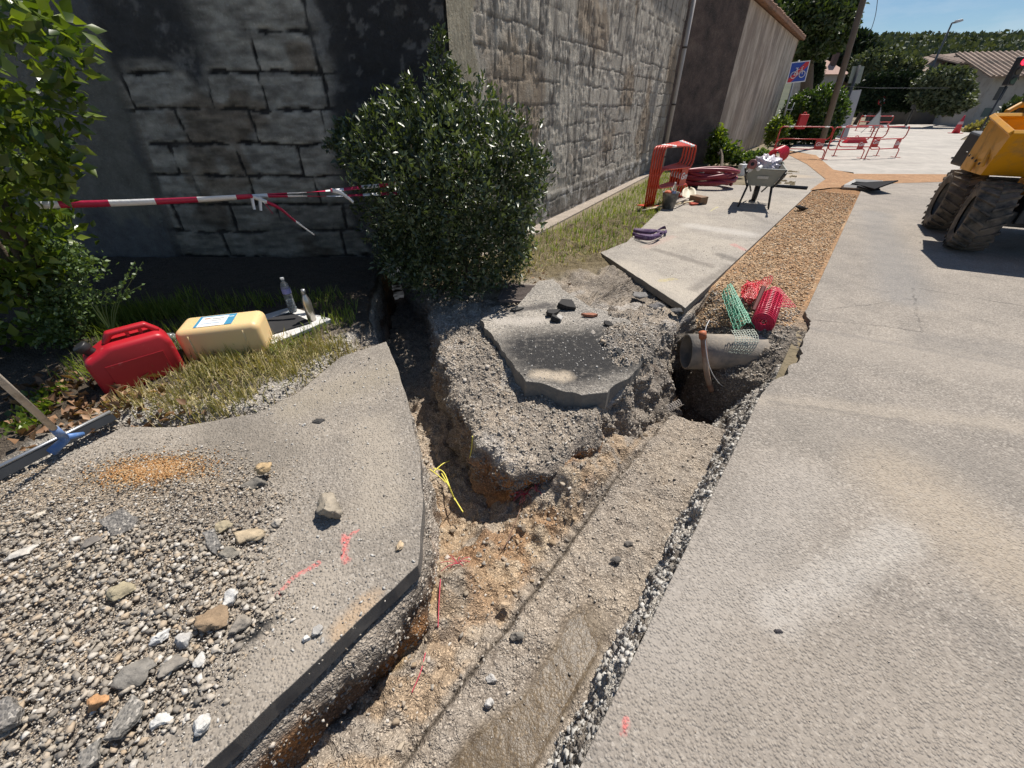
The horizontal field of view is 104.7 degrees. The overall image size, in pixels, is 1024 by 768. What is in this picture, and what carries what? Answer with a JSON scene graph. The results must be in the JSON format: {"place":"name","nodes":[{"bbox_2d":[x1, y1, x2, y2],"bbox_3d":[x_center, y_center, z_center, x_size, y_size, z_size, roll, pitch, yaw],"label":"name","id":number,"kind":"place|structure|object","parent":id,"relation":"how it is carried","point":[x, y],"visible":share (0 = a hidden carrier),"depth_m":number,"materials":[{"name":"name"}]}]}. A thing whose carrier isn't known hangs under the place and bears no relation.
{"place":"outdoors","nodes":[
{"label":"outdoors","id":0,"kind":"place"},
{"bbox_2d":[45,288,199,381],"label":"grass","id":1,"kind":"structure","parent":0,"point":[125,314],"depth_m":3.53,"materials":[{"name":"plant"}]},
{"bbox_2d":[0,342,425,767],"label":"pavement","id":2,"kind":"structure","parent":0,"point":[254,714],"depth_m":1.84,"materials":[{"name":"grey concrete"}]},
{"bbox_2d":[0,374,116,479],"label":"floor squeegee","id":3,"kind":"object","parent":2,"relation":"on","point":[58,442],"visible":1,"depth_m":2.15,"materials":[{"name":"grey metal"}]},
{"bbox_2d":[51,444,242,495],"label":"sand","id":4,"kind":"structure","parent":2,"relation":"on","point":[161,466],"depth_m":2.09,"materials":[{"name":"sand"}]},
{"bbox_2d":[193,713,210,736],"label":"rock","id":5,"kind":"object","parent":2,"relation":"on","point":[201,724],"visible":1,"depth_m":1.23,"materials":[{"name":"stone"}]},
{"bbox_2d":[0,429,431,767],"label":"gravel","id":6,"kind":"structure","parent":2,"relation":"on","point":[69,671],"depth_m":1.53,"materials":[{"name":"gravel"}]},
{"bbox_2d":[0,696,24,734],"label":"asphalt chunk","id":7,"kind":"object","parent":6,"relation":"on","point":[12,711],"visible":1,"depth_m":1.23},
{"bbox_2d":[3,544,38,561],"bbox_3d":[-2.104,0.725,1.689,0.122,0.038,0.065,-18,39,-24],"label":"rock","id":8,"kind":"object","parent":6,"relation":"on","point":[21,552],"visible":0.97,"depth_m":1.68,"materials":[{"name":"stone"}]},
{"bbox_2d":[77,737,102,767],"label":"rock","id":9,"kind":"object","parent":6,"relation":"on","point":[89,756],"visible":1,"depth_m":1.15,"materials":[{"name":"stone"}]},
{"bbox_2d":[86,693,109,712],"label":"rock","id":10,"kind":"object","parent":6,"relation":"on","point":[94,702],"visible":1,"depth_m":1.25,"materials":[{"name":"stone"}]},
{"bbox_2d":[99,508,139,537],"bbox_3d":[-1.784,0.635,1.800,0.183,0.030,0.140,3,42,-2],"label":"asphalt chunk","id":11,"kind":"object","parent":6,"relation":"on","point":[123,519],"visible":0.85,"depth_m":1.79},
{"bbox_2d":[106,581,135,601],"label":"rock","id":12,"kind":"object","parent":6,"relation":"on","point":[120,590],"visible":1,"depth_m":1.54,"materials":[{"name":"stone"}]},
{"bbox_2d":[103,694,145,740],"bbox_3d":[-1.198,1.040,1.234,0.071,0.020,0.114,-2,32,1],"label":"asphalt chunk","id":13,"kind":"object","parent":6,"relation":"on","point":[127,718],"visible":1,"depth_m":1.22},
{"bbox_2d":[109,657,156,689],"bbox_3d":[-1.272,0.975,1.330,0.110,0.042,0.092,0,35,0],"label":"rock","id":14,"kind":"object","parent":6,"relation":"on","point":[135,674],"visible":1,"depth_m":1.32,"materials":[{"name":"stone"}]},
{"bbox_2d":[149,628,170,645],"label":"rock","id":15,"kind":"object","parent":6,"relation":"on","point":[159,637],"visible":1,"depth_m":1.42,"materials":[{"name":"stone"}]},
{"bbox_2d":[149,711,173,729],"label":"rock","id":16,"kind":"object","parent":6,"relation":"on","point":[160,719],"visible":1,"depth_m":1.24,"materials":[{"name":"stone"}]},
{"bbox_2d":[156,654,188,678],"bbox_3d":[-1.165,0.972,1.351,0.070,0.042,0.078,10,36,14],"label":"rock","id":17,"kind":"object","parent":6,"relation":"on","point":[175,662],"visible":1,"depth_m":1.35,"materials":[{"name":"stone"}]},
{"bbox_2d":[174,632,192,649],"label":"rock","id":18,"kind":"object","parent":6,"relation":"on","point":[182,640],"visible":1,"depth_m":1.41,"materials":[{"name":"stone"}]},
{"bbox_2d":[193,604,228,631],"bbox_3d":[-1.118,0.877,1.470,0.115,0.063,0.095,-13,37,-18],"label":"rock","id":19,"kind":"object","parent":6,"relation":"on","point":[216,617],"visible":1,"depth_m":1.46,"materials":[{"name":"stone"}]},
{"bbox_2d":[202,528,221,554],"bbox_3d":[-1.320,0.690,1.731,0.104,0.020,0.109,6,46,-4],"label":"asphalt chunk","id":20,"kind":"object","parent":6,"relation":"on","point":[213,543],"visible":1,"depth_m":1.72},
{"bbox_2d":[233,528,265,544],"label":"rock","id":21,"kind":"object","parent":6,"relation":"on","point":[246,535],"visible":1,"depth_m":1.76,"materials":[{"name":"stone"}]},
{"bbox_2d":[228,614,252,634],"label":"rock","id":22,"kind":"object","parent":2,"relation":"on","point":[242,622],"visible":1,"depth_m":1.46,"materials":[{"name":"stone"}]},
{"bbox_2d":[240,476,267,489],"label":"rock","id":23,"kind":"object","parent":2,"relation":"on","point":[256,481],"visible":0.99,"depth_m":2.02,"materials":[{"name":"stone"}]},
{"bbox_2d":[172,357,416,765],"bbox_3d":[-1.044,0.472,2.103,1.109,0.015,2.418,-13,37,-18],"label":"grit","id":24,"kind":"object","parent":2,"relation":"on","point":[313,607],"visible":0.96,"depth_m":1.78,"materials":[{"name":"gravel"}]},
{"bbox_2d":[315,492,342,518],"bbox_3d":[-0.877,0.583,1.871,0.110,0.106,0.159,-22,41,-28],"label":"rock","id":25,"kind":"object","parent":2,"relation":"on","point":[328,505],"visible":1,"depth_m":1.84,"materials":[{"name":"stone"}]},
{"bbox_2d":[0,256,440,767],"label":"bank","id":26,"kind":"structure","parent":0,"point":[356,279],"depth_m":2.90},
{"bbox_2d":[0,379,68,437],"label":"ground ivy","id":27,"kind":"object","parent":26,"relation":"on","point":[26,421],"visible":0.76,"depth_m":2.44,"materials":[{"name":"green plant"}]},
{"bbox_2d":[0,0,110,352],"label":"laurel shrub","id":28,"kind":"object","parent":26,"relation":"on","point":[22,245],"visible":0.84,"depth_m":2.39,"materials":[{"name":"green plant"}]},
{"bbox_2d":[34,182,402,234],"bbox_3d":[-2.103,-1.395,3.222,2.504,0.388,0.268,-13,37,-18],"label":"barrier tape","id":29,"kind":"object","parent":28,"relation":"attached to","point":[113,203],"visible":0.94,"depth_m":3.12,"materials":[{"name":"red plastic"}]},
{"bbox_2d":[1,233,144,354],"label":"weed shrub","id":30,"kind":"object","parent":26,"relation":"on","point":[81,270],"visible":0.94,"depth_m":2.96,"materials":[{"name":"green plant"}]},
{"bbox_2d":[73,321,184,394],"bbox_3d":[-2.639,-0.193,2.745,0.227,0.420,0.477,29,44,35],"label":"jerrycan","id":31,"kind":"object","parent":26,"relation":"on","point":[125,355],"visible":0.94,"depth_m":2.67,"materials":[{"name":"red plastic"}]},
{"bbox_2d":[75,282,357,355],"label":"grass","id":32,"kind":"structure","parent":26,"relation":"on","point":[206,310],"depth_m":3.71,"materials":[{"name":"plant"}]},
{"bbox_2d":[59,325,373,454],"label":"gravel","id":33,"kind":"structure","parent":26,"relation":"on","point":[174,425],"depth_m":2.63,"materials":[{"name":"gravel"}]},
{"bbox_2d":[175,311,272,360],"bbox_3d":[-2.268,-0.371,3.096,0.622,0.286,0.301,-10,36,-14],"label":"jerrycan","id":34,"kind":"object","parent":26,"relation":"on","point":[240,330],"visible":0.88,"depth_m":2.99,"materials":[{"name":"beige plastic"}]},
{"bbox_2d":[0,269,570,450],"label":"dead leaves","id":35,"kind":"object","parent":26,"relation":"on","point":[71,413],"visible":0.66,"depth_m":2.53,"materials":[{"name":"plant"}]},
{"bbox_2d":[265,308,330,344],"bbox_3d":[-2.001,-0.543,3.513,0.571,0.050,0.540,25,42,31],"label":"board","id":36,"kind":"object","parent":26,"relation":"on","point":[296,330],"visible":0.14,"depth_m":3.46,"materials":[{"name":"wood"}]},
{"bbox_2d":[280,277,296,311],"bbox_3d":[-2.023,-0.805,3.556,0.074,0.318,0.074,0,35,0],"label":"water bottle","id":37,"kind":"object","parent":36,"relation":"on","point":[287,295],"visible":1,"depth_m":3.54,"materials":[{"name":"clear plastic"}]},
{"bbox_2d":[267,312,310,333],"bbox_3d":[-1.994,-0.530,3.447,0.335,0.024,0.355,29,44,35],"label":"black sheet","id":38,"kind":"object","parent":36,"relation":"on","point":[289,320],"visible":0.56,"depth_m":3.45,"materials":[{"name":"plastic"}]},
{"bbox_2d":[300,289,315,321],"bbox_3d":[-1.774,-0.682,3.424,0.072,0.290,0.072,0,35,0],"label":"bottle","id":39,"kind":"object","parent":36,"relation":"on","point":[308,308],"visible":0.97,"depth_m":3.41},
{"bbox_2d":[240,326,440,767],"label":"rubble","id":40,"kind":"object","parent":26,"relation":"attached to","point":[319,714],"visible":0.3,"depth_m":1.66,"materials":[{"name":"gravel"}]},
{"bbox_2d":[86,324,366,426],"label":"grass","id":41,"kind":"structure","parent":0,"point":[210,364],"depth_m":2.81,"materials":[{"name":"plant"}]},
{"bbox_2d":[0,0,695,263],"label":"stone building","id":42,"kind":"structure","parent":0,"point":[196,98],"depth_m":4.54,"materials":[{"name":"stone"}]},
{"bbox_2d":[482,172,648,255],"bbox_3d":[2.194,-4.371,9.143,0.311,0.100,10.840,18,39,23],"label":"wall footing","id":43,"kind":"object","parent":42,"relation":"attached to","point":[565,215],"depth_m":7.88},
{"bbox_2d":[294,298,725,767],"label":"trench floor","id":44,"kind":"structure","parent":0,"point":[457,741],"depth_m":2.01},
{"bbox_2d":[369,422,647,767],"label":"clods","id":45,"kind":"object","parent":44,"relation":"on","point":[396,721],"visible":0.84,"depth_m":2.28,"materials":[{"name":"soil"}]},
{"bbox_2d":[306,359,721,767],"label":"rubble","id":46,"kind":"object","parent":44,"relation":"on","point":[503,558],"visible":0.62,"depth_m":2.25,"materials":[{"name":"gravel"}]},
{"bbox_2d":[401,170,796,507],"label":"trench island","id":47,"kind":"structure","parent":0,"point":[597,280],"depth_m":3.25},
{"bbox_2d":[321,22,558,302],"bbox_3d":[-0.686,-2.050,3.872,2.319,2.218,1.822,0,35,0],"label":"round bush","id":48,"kind":"object","parent":47,"relation":"on","point":[432,230],"visible":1,"depth_m":3.54,"materials":[{"name":"green plant"}]},
{"bbox_2d":[423,284,694,475],"bbox_3d":[0.443,-0.337,3.395,2.913,0.328,2.673,0,35,0],"label":"rubble","id":49,"kind":"object","parent":47,"relation":"on","point":[485,340],"visible":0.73,"depth_m":3.08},
{"bbox_2d":[428,321,690,500],"bbox_3d":[0.481,0.017,3.206,2.663,0.516,1.992,0,35,0],"label":"rubble","id":50,"kind":"object","parent":47,"relation":"on","point":[534,480],"visible":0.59,"depth_m":2.93,"materials":[{"name":"gravel"}]},
{"bbox_2d":[480,279,641,408],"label":"broken slab","id":51,"kind":"structure","parent":47,"relation":"on","point":[553,385],"depth_m":3.17,"materials":[{"name":"concrete"}]},
{"bbox_2d":[497,283,534,302],"bbox_3d":[0.102,-0.962,4.186,0.450,0.024,0.460,5,35,7],"label":"drain grating","id":52,"kind":"object","parent":51,"relation":"on","point":[518,294],"visible":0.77,"depth_m":4.18,"materials":[{"name":"metal"}]},
{"bbox_2d":[493,284,645,392],"bbox_3d":[0.393,-0.526,3.474,1.353,0.084,1.834,-22,41,-28],"label":"grit","id":53,"kind":"object","parent":51,"relation":"on","point":[599,376],"visible":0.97,"depth_m":3.19,"materials":[{"name":"gravel"}]},
{"bbox_2d":[485,170,685,290],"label":"grass","id":54,"kind":"structure","parent":47,"relation":"on","point":[631,198],"depth_m":6.81,"materials":[{"name":"plant"}]},
{"bbox_2d":[637,140,684,206],"bbox_3d":[3.020,-4.155,7.769,0.340,1.021,1.339,28,46,34],"label":"site barrier","id":55,"kind":"object","parent":47,"relation":"on","point":[650,174],"visible":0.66,"depth_m":7.61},
{"bbox_2d":[640,141,687,206],"bbox_3d":[3.081,-4.163,7.799,0.340,1.021,1.339,29,45,34],"label":"site barrier","id":56,"kind":"object","parent":47,"relation":"on","point":[673,177],"visible":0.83,"depth_m":7.64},
{"bbox_2d":[652,145,696,205],"bbox_3d":[3.263,-4.183,7.887,1.339,1.021,0.340,-27,43,-36],"label":"site barrier","id":57,"kind":"object","parent":47,"relation":"on","point":[683,176],"visible":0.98,"depth_m":7.77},
{"bbox_2d":[546,364,781,767],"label":"trench road face","id":58,"kind":"object","parent":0,"point":[579,742],"visible":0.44,"depth_m":1.77},
{"bbox_2d":[546,372,776,767],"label":"rubble","id":59,"kind":"object","parent":58,"relation":"on","point":[558,762],"visible":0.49,"depth_m":1.71,"materials":[{"name":"gravel"}]},
{"bbox_2d":[600,185,811,314],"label":"pavement","id":60,"kind":"structure","parent":0,"point":[721,245],"depth_m":5.68,"materials":[{"name":"concrete"}]},
{"bbox_2d":[632,226,666,240],"bbox_3d":[2.051,-2.286,5.928,0.480,0.074,0.859,22,40,28],"label":"lifting strap","id":61,"kind":"object","parent":60,"relation":"on","point":[646,234],"visible":1,"depth_m":5.84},
{"bbox_2d":[641,142,690,205],"bbox_3d":[3.142,-4.170,7.829,0.340,1.021,1.339,30,45,35],"label":"site barrier","id":62,"kind":"object","parent":60,"relation":"on","point":[655,170],"visible":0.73,"depth_m":7.67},
{"bbox_2d":[662,191,679,209],"bbox_3d":[2.974,-3.466,7.449,0.316,0.285,0.314,0,35,0],"label":"bucket","id":63,"kind":"object","parent":60,"relation":"on","point":[669,200],"visible":0.94,"depth_m":7.37,"materials":[{"name":"metal"}]},
{"bbox_2d":[650,143,693,205],"bbox_3d":[3.203,-4.176,7.858,1.339,1.021,0.340,-29,44,-36],"label":"site barrier","id":64,"kind":"object","parent":60,"relation":"on","point":[679,173],"visible":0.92,"depth_m":7.69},
{"bbox_2d":[682,166,740,185],"bbox_3d":[4.654,-4.955,9.426,1.380,0.447,1.012,0,35,0],"label":"hose","id":65,"kind":"object","parent":60,"relation":"on","point":[716,175],"visible":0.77,"depth_m":9.11,"materials":[{"name":"plastic"}]},
{"bbox_2d":[737,163,786,209],"bbox_3d":[4.747,-3.807,7.570,0.694,0.721,1.453,16,38,22],"label":"wheelbarrow","id":66,"kind":"object","parent":60,"relation":"on","point":[763,177],"visible":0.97,"depth_m":7.30,"materials":[{"name":"paint"}]},
{"bbox_2d":[755,153,782,168],"bbox_3d":[4.752,-4.106,7.427,0.532,0.400,0.577,0,35,0],"label":"plastic bag","id":67,"kind":"object","parent":66,"relation":"in","point":[766,161],"visible":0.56,"depth_m":7.27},
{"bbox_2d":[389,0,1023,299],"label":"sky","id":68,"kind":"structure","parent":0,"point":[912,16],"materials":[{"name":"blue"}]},
{"bbox_2d":[659,0,805,167],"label":"plastered building","id":69,"kind":"structure","parent":0,"point":[739,56],"depth_m":12.84,"materials":[{"name":"beige paint"}]},
{"bbox_2d":[545,116,967,378],"bbox_3d":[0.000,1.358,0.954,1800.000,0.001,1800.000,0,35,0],"label":"ground","id":70,"kind":"structure","parent":0,"point":[792,357],"depth_m":8.44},
{"bbox_2d":[703,122,746,165],"bbox_3d":[6.909,-7.758,12.872,2.098,1.282,1.364,-24,42,-30],"label":"green shrub","id":71,"kind":"object","parent":70,"relation":"on","point":[720,152],"visible":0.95,"depth_m":12.93,"materials":[{"name":"green plant"}]},
{"bbox_2d":[731,147,769,164],"bbox_3d":[7.963,-7.533,13.077,1.244,0.594,0.896,0,35,0],"label":"flowering shrub","id":72,"kind":"object","parent":70,"relation":"on","point":[749,155],"visible":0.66,"depth_m":12.90,"materials":[{"name":"green plant"}]},
{"bbox_2d":[763,111,795,148],"bbox_3d":[12.064,-11.247,17.598,2.137,1.540,1.109,-19,39,-25],"label":"green shrub","id":73,"kind":"object","parent":70,"relation":"on","point":[774,126],"visible":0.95,"depth_m":17.17,"materials":[{"name":"green plant"}]},
{"bbox_2d":[775,60,809,148],"bbox_3d":[11.791,-11.891,16.962,0.831,3.159,0.133,0,35,0],"label":"bicycle sign","id":74,"kind":"object","parent":70,"relation":"on","point":[798,70],"visible":0.97,"depth_m":16.29,"materials":[{"name":"metal"}]},
{"bbox_2d":[773,81,853,145],"bbox_3d":[16.165,-13.927,20.443,5.671,2.814,2.734,-23,41,-29],"label":"hedge","id":75,"kind":"object","parent":70,"relation":"on","point":[813,104],"visible":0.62,"depth_m":19.38,"materials":[{"name":"green plant"}]},
{"bbox_2d":[790,53,847,114],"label":"house","id":76,"kind":"structure","parent":70,"relation":"on","point":[831,72],"depth_m":55.03,"materials":[{"name":"paint"}]},
{"bbox_2d":[813,56,828,88],"bbox_3d":[25.356,-25.172,33.613,1.891,5.848,1.640,0,35,0],"label":"cypress","id":77,"kind":"object","parent":70,"relation":"on","point":[819,70],"visible":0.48,"depth_m":32.66,"materials":[{"name":"green plant"}]},
{"bbox_2d":[773,0,869,93],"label":"broadleaf tree","id":78,"kind":"object","parent":70,"relation":"on","point":[825,26],"visible":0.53,"depth_m":23.68,"materials":[{"name":"green plant"}]},
{"bbox_2d":[827,26,887,90],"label":"dark pine","id":79,"kind":"object","parent":70,"relation":"on","point":[863,41],"visible":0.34,"depth_m":56.03,"materials":[{"name":"green plant"}]},
{"bbox_2d":[847,45,891,78],"bbox_3d":[36.517,-31.268,41.512,3.703,6.752,3.189,0,35,0],"label":"feathery tree","id":80,"kind":"object","parent":70,"relation":"on","point":[871,59],"visible":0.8,"depth_m":39.77,"materials":[{"name":"green plant"}]},
{"bbox_2d":[853,48,908,124],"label":"feathery tree","id":81,"kind":"object","parent":70,"relation":"on","point":[897,61],"visible":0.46,"depth_m":40.46,"materials":[{"name":"green plant"}]},
{"bbox_2d":[854,67,924,114],"bbox_3d":[41.964,-30.460,42.388,23.640,4.799,5.204,-29,44,-34],"label":"clipped hedge","id":82,"kind":"object","parent":70,"relation":"on","point":[891,85],"visible":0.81,"depth_m":36.47,"materials":[{"name":"green plant"}]},
{"bbox_2d":[867,52,928,123],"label":"feathery tree","id":83,"kind":"object","parent":70,"relation":"on","point":[916,61],"visible":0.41,"depth_m":41.35,"materials":[{"name":"green plant"}]},
{"bbox_2d":[866,111,935,123],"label":"garden wall","id":84,"kind":"structure","parent":70,"relation":"on","point":[916,118],"depth_m":44.83,"materials":[{"name":"concrete"}]},
{"bbox_2d":[865,53,967,120],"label":"barn","id":85,"kind":"structure","parent":70,"relation":"on","point":[931,60],"depth_m":45.64,"materials":[{"name":"brown tile"}]},
{"bbox_2d":[903,63,980,117],"bbox_3d":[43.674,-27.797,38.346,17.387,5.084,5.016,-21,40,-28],"label":"oleander","id":86,"kind":"object","parent":70,"relation":"on","point":[950,90],"visible":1,"depth_m":34.59,"materials":[{"name":"green plant"}]},
{"bbox_2d":[918,50,1023,125],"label":"house","id":87,"kind":"structure","parent":70,"relation":"on","point":[993,67],"depth_m":37.58,"materials":[{"name":"beige paint"}]},
{"bbox_2d":[983,93,1023,128],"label":"roadside bush","id":88,"kind":"object","parent":70,"relation":"on","point":[1015,99],"visible":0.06,"depth_m":24.51,"materials":[{"name":"green plant"}]},
{"bbox_2d":[674,188,860,421],"bbox_3d":[5.212,-2.108,7.097,1.150,1.489,10.870,25,42,31],"label":"backfill strip","id":89,"kind":"object","parent":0,"point":[728,383],"visible":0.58,"depth_m":3.97,"materials":[{"name":"gravel"}]},
{"bbox_2d":[698,330,713,391],"bbox_3d":[1.722,-0.182,3.487,0.281,0.602,0.091,8,36,12],"label":"conduit","id":90,"kind":"object","parent":89,"relation":"on","point":[702,335],"visible":0.98,"depth_m":3.45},
{"bbox_2d":[679,334,771,369],"bbox_3d":[2.020,-0.295,3.655,0.806,0.345,0.329,2,35,3],"label":"drain pipe","id":91,"kind":"object","parent":89,"relation":"in","point":[719,346],"visible":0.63,"depth_m":3.52,"materials":[{"name":"concrete"}]},
{"bbox_2d":[721,283,758,354],"bbox_3d":[2.116,-0.627,3.665,0.274,0.335,0.931,9,36,12],"label":"netting sheet","id":92,"kind":"object","parent":91,"relation":"on","point":[739,307],"visible":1,"depth_m":3.63,"materials":[{"name":"green plastic"}]},
{"bbox_2d":[676,291,799,415],"bbox_3d":[2.130,-0.053,4.103,0.860,1.393,1.267,25,42,31],"label":"rubble","id":93,"kind":"object","parent":89,"relation":"on","point":[756,330],"visible":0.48,"depth_m":3.67,"materials":[{"name":"gravel"}]},
{"bbox_2d":[751,286,795,330],"bbox_3d":[2.487,-0.715,3.724,0.307,0.235,0.684,21,40,27],"label":"netting roll","id":94,"kind":"object","parent":89,"relation":"on","point":[768,308],"visible":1,"depth_m":3.60,"materials":[{"name":"red plastic"}]},
{"bbox_2d":[740,275,772,303],"bbox_3d":[2.460,-0.969,4.000,0.243,0.179,0.452,21,40,27],"label":"netting sheet","id":95,"kind":"object","parent":94,"relation":"on","point":[751,285],"visible":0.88,"depth_m":3.98,"materials":[{"name":"red plastic"}]},
{"bbox_2d":[695,190,857,328],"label":"gravel","id":96,"kind":"structure","parent":89,"relation":"on","point":[722,322],"depth_m":5.17,"materials":[{"name":"gravel"}]},
{"bbox_2d":[747,155,824,189],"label":"pavement","id":97,"kind":"structure","parent":0,"point":[808,176],"depth_m":11.41,"materials":[{"name":"concrete"}]},
{"bbox_2d":[580,182,1023,767],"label":"road","id":98,"kind":"structure","parent":0,"point":[714,676],"depth_m":1.74,"materials":[{"name":"concrete"}]},
{"bbox_2d":[841,179,897,190],"bbox_3d":[8.459,-4.815,9.423,0.963,0.284,2.030,19,40,25],"label":"manhole","id":99,"kind":"object","parent":98,"relation":"on","point":[864,184],"visible":0.98,"depth_m":9.27,"materials":[{"name":"metal"}]},
{"bbox_2d":[921,98,1023,250],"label":"site dumper","id":100,"kind":"object","parent":98,"relation":"on","point":[974,204],"visible":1,"depth_m":5.03,"materials":[{"name":"yellow metal"}]},
{"bbox_2d":[775,76,866,116],"bbox_3d":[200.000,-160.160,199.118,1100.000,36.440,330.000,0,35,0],"label":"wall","id":101,"kind":"structure","parent":0,"point":[785,93],"depth_m":123.18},
{"bbox_2d":[829,29,1023,115],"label":"pine wood","id":102,"kind":"object","parent":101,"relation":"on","point":[925,44],"visible":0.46,"depth_m":169.50,"materials":[{"name":"green plant"}]},
{"bbox_2d":[790,124,1020,177],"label":"road","id":103,"kind":"structure","parent":0,"point":[928,149],"depth_m":17.26,"materials":[{"name":"concrete"}]},
{"bbox_2d":[820,0,877,146],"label":"utility pole","id":104,"kind":"object","parent":103,"relation":"on","point":[844,63],"visible":0.91,"depth_m":17.18,"materials":[{"name":"brown wood"}]},
{"bbox_2d":[823,126,874,159],"bbox_3d":[12.348,-8.835,14.467,1.739,1.021,0.340,-7,36,-10],"label":"site barrier","id":105,"kind":"object","parent":103,"relation":"on","point":[861,144],"visible":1,"depth_m":14.44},
{"bbox_2d":[834,65,864,140],"bbox_3d":[18.466,-15.325,21.651,1.394,3.390,0.170,0,35,0],"label":"direction sign","id":106,"kind":"object","parent":103,"relation":"on","point":[855,77],"visible":0.55,"depth_m":21.40,"materials":[{"name":"metal"}]},
{"bbox_2d":[832,125,889,155],"bbox_3d":[13.668,-9.515,15.436,1.739,1.021,0.340,0,35,0],"label":"site barrier","id":107,"kind":"object","parent":103,"relation":"on","point":[875,143],"visible":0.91,"depth_m":15.39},
{"bbox_2d":[789,151,946,189],"bbox_3d":[11.305,-6.902,12.598,3.971,0.001,11.335,16,38,22],"label":"backfill crossing","id":108,"kind":"object","parent":103,"relation":"on","point":[832,177],"visible":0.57,"depth_m":11.02,"materials":[{"name":"sand"}]},
{"bbox_2d":[774,126,833,158],"bbox_3d":[10.764,-8.970,14.660,1.739,1.021,0.340,10,36,14],"label":"site barrier","id":109,"kind":"object","parent":108,"relation":"on","point":[819,144],"visible":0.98,"depth_m":14.56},
{"bbox_2d":[861,126,909,158],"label":"site barrier","id":110,"kind":"object","parent":103,"relation":"on","point":[897,143],"visible":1,"depth_m":14.71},
{"bbox_2d":[951,56,1023,158],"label":"traffic light","id":111,"kind":"object","parent":103,"relation":"on","point":[1014,73],"visible":0.94,"depth_m":13.38,"materials":[{"name":"paint"}]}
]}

